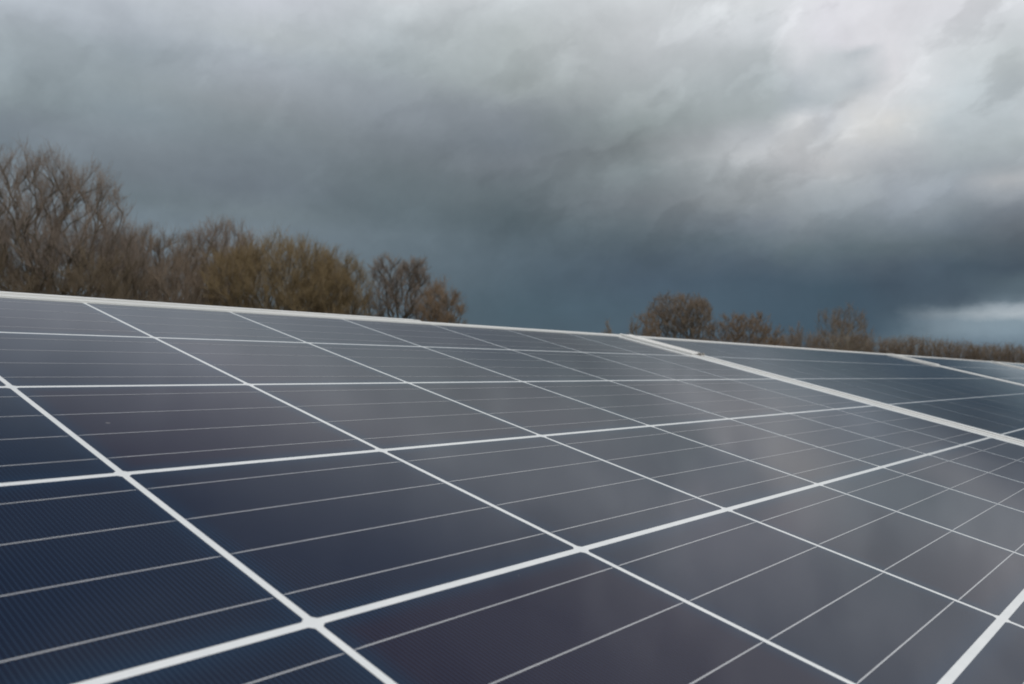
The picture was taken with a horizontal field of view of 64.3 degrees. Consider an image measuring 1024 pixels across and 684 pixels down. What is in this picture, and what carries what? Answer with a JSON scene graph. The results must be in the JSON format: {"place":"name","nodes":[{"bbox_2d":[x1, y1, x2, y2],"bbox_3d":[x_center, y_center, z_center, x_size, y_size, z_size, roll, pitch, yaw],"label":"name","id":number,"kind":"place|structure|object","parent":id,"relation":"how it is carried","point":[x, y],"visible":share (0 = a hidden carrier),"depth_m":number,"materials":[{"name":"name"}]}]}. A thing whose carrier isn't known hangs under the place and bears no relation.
{"place":"outdoors","nodes":[
{"label":"outdoors","id":0,"kind":"place"},
{"bbox_2d":[0,236,67,295],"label":"bare thicket","id":1,"kind":"object","parent":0,"point":[34,277],"visible":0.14,"depth_m":40.30,"materials":[{"name":"brown plant"}]},
{"bbox_2d":[0,132,154,298],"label":"bare tree","id":2,"kind":"object","parent":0,"point":[56,229],"visible":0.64,"depth_m":43.15,"materials":[{"name":"brown plant"}]},
{"bbox_2d":[40,240,164,301],"bbox_3d":[-20.841,-0.642,41.111,5.981,8.964,6.191,0,-2,12],"label":"bare thicket","id":3,"kind":"object","parent":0,"point":[115,289],"visible":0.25,"depth_m":40.62,"materials":[{"name":"brown plant"}]},
{"bbox_2d":[92,219,213,303],"bbox_3d":[-22.141,-1.803,49.938,7.460,11.973,7.890,-2,-3,41],"label":"bare tree","id":4,"kind":"object","parent":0,"point":[156,246],"visible":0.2,"depth_m":49.89,"materials":[{"name":"brown plant"}]},
{"bbox_2d":[119,233,248,307],"bbox_3d":[-18.533,-1.045,46.224,7.055,10.155,6.605,0,-2,3],"label":"bare thicket","id":5,"kind":"object","parent":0,"point":[160,281],"visible":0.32,"depth_m":45.55,"materials":[{"name":"brown plant"}]},
{"bbox_2d":[171,213,268,307],"bbox_3d":[-20.180,-2.227,56.002,6.814,13.600,7.125,-2,-3,41],"label":"bare tree","id":6,"kind":"object","parent":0,"point":[214,241],"visible":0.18,"depth_m":55.33,"materials":[{"name":"brown plant"}]},
{"bbox_2d":[194,221,358,314],"bbox_3d":[-13.524,-1.391,46.902,8.886,11.076,9.801,-2,-3,41],"label":"bare willow","id":7,"kind":"object","parent":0,"point":[288,300],"visible":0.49,"depth_m":45.49,"materials":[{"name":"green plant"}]},
{"bbox_2d":[283,243,385,315],"bbox_3d":[-10.799,-0.996,49.054,5.680,10.391,6.271,-2,-3,41],"label":"bare willow","id":8,"kind":"object","parent":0,"point":[356,303],"visible":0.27,"depth_m":48.74,"materials":[{"name":"brown plant"}]},
{"bbox_2d":[362,249,441,322],"bbox_3d":[-6.729,-0.821,52.313,3.482,9.975,7.264,-2,-3,41],"label":"bare tree","id":9,"kind":"object","parent":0,"point":[392,295],"visible":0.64,"depth_m":51.52,"materials":[{"name":"brown plant"}]},
{"bbox_2d":[412,272,468,323],"bbox_3d":[-4.481,-0.079,50.137,4.097,8.551,4.376,-2,-3,41],"label":"bare bush","id":10,"kind":"object","parent":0,"point":[447,317],"visible":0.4,"depth_m":49.67,"materials":[{"name":"brown plant"}]},
{"bbox_2d":[0,294,1023,683],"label":"solar panel","id":11,"kind":"object","parent":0,"point":[192,494],"visible":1,"depth_m":0.44,"materials":[{"name":"blue glass"}]},
{"bbox_2d":[0,291,420,320],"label":"edge strip","id":12,"kind":"object","parent":11,"relation":"on","point":[61,296],"visible":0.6,"depth_m":0.91,"materials":[{"name":"silver metal"}]},
{"bbox_2d":[0,0,1023,362],"label":"sky","id":13,"kind":"structure","parent":0,"point":[568,165],"materials":[{"name":"grey"}]},
{"bbox_2d":[602,318,612,333],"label":"bare sapling","id":14,"kind":"object","parent":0,"point":[607,329],"visible":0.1,"depth_m":71.99,"materials":[{"name":"brown plant"}]},
{"bbox_2d":[628,310,663,336],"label":"bare tree","id":15,"kind":"object","parent":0,"point":[648,333],"visible":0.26,"depth_m":71.76,"materials":[{"name":"brown plant"}]},
{"bbox_2d":[643,288,717,340],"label":"bare tree","id":16,"kind":"object","parent":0,"point":[693,320],"visible":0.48,"depth_m":74.17,"materials":[{"name":"brown plant"}]},
{"bbox_2d":[701,310,785,345],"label":"bare bush","id":17,"kind":"object","parent":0,"point":[748,324],"visible":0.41,"depth_m":76.71,"materials":[{"name":"brown plant"}]},
{"bbox_2d":[787,322,804,347],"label":"bare sapling","id":18,"kind":"object","parent":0,"point":[798,334],"visible":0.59,"depth_m":83.95,"materials":[{"name":"brown plant"}]},
{"bbox_2d":[639,336,1023,442],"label":"solar panel","id":19,"kind":"object","parent":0,"point":[990,405],"visible":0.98,"depth_m":1.67,"materials":[{"name":"blue glass"}]},
{"bbox_2d":[619,333,704,355],"bbox_3d":[0.277,0.005,1.512,0.166,0.008,0.038,17,10,40],"label":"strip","id":20,"kind":"object","parent":19,"relation":"on","point":[663,344],"visible":0.92,"depth_m":1.50,"materials":[{"name":"metal"}]},
{"bbox_2d":[888,353,938,364],"bbox_3d":[1.365,0.058,2.768,0.158,0.004,0.036,18,10,40],"label":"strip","id":21,"kind":"object","parent":19,"relation":"on","point":[914,359],"visible":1,"depth_m":2.76,"materials":[{"name":"metal"}]},
{"bbox_2d":[810,302,877,352],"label":"bare tree","id":22,"kind":"object","parent":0,"point":[847,334],"visible":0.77,"depth_m":81.52,"materials":[{"name":"brown plant"}]},
{"bbox_2d":[755,330,1023,363],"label":"hedgerow","id":23,"kind":"object","parent":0,"point":[1002,354],"visible":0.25,"depth_m":111.01,"materials":[{"name":"brown plant"}]},
{"bbox_2d":[896,354,1023,384],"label":"solar panel","id":24,"kind":"object","parent":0,"point":[1009,373],"visible":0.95,"depth_m":3.10,"materials":[{"name":"blue glass"}]},
{"bbox_2d":[999,362,1023,367],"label":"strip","id":25,"kind":"object","parent":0,"point":[1018,364],"visible":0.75,"depth_m":4.34,"materials":[{"name":"silver metal"}]}
]}

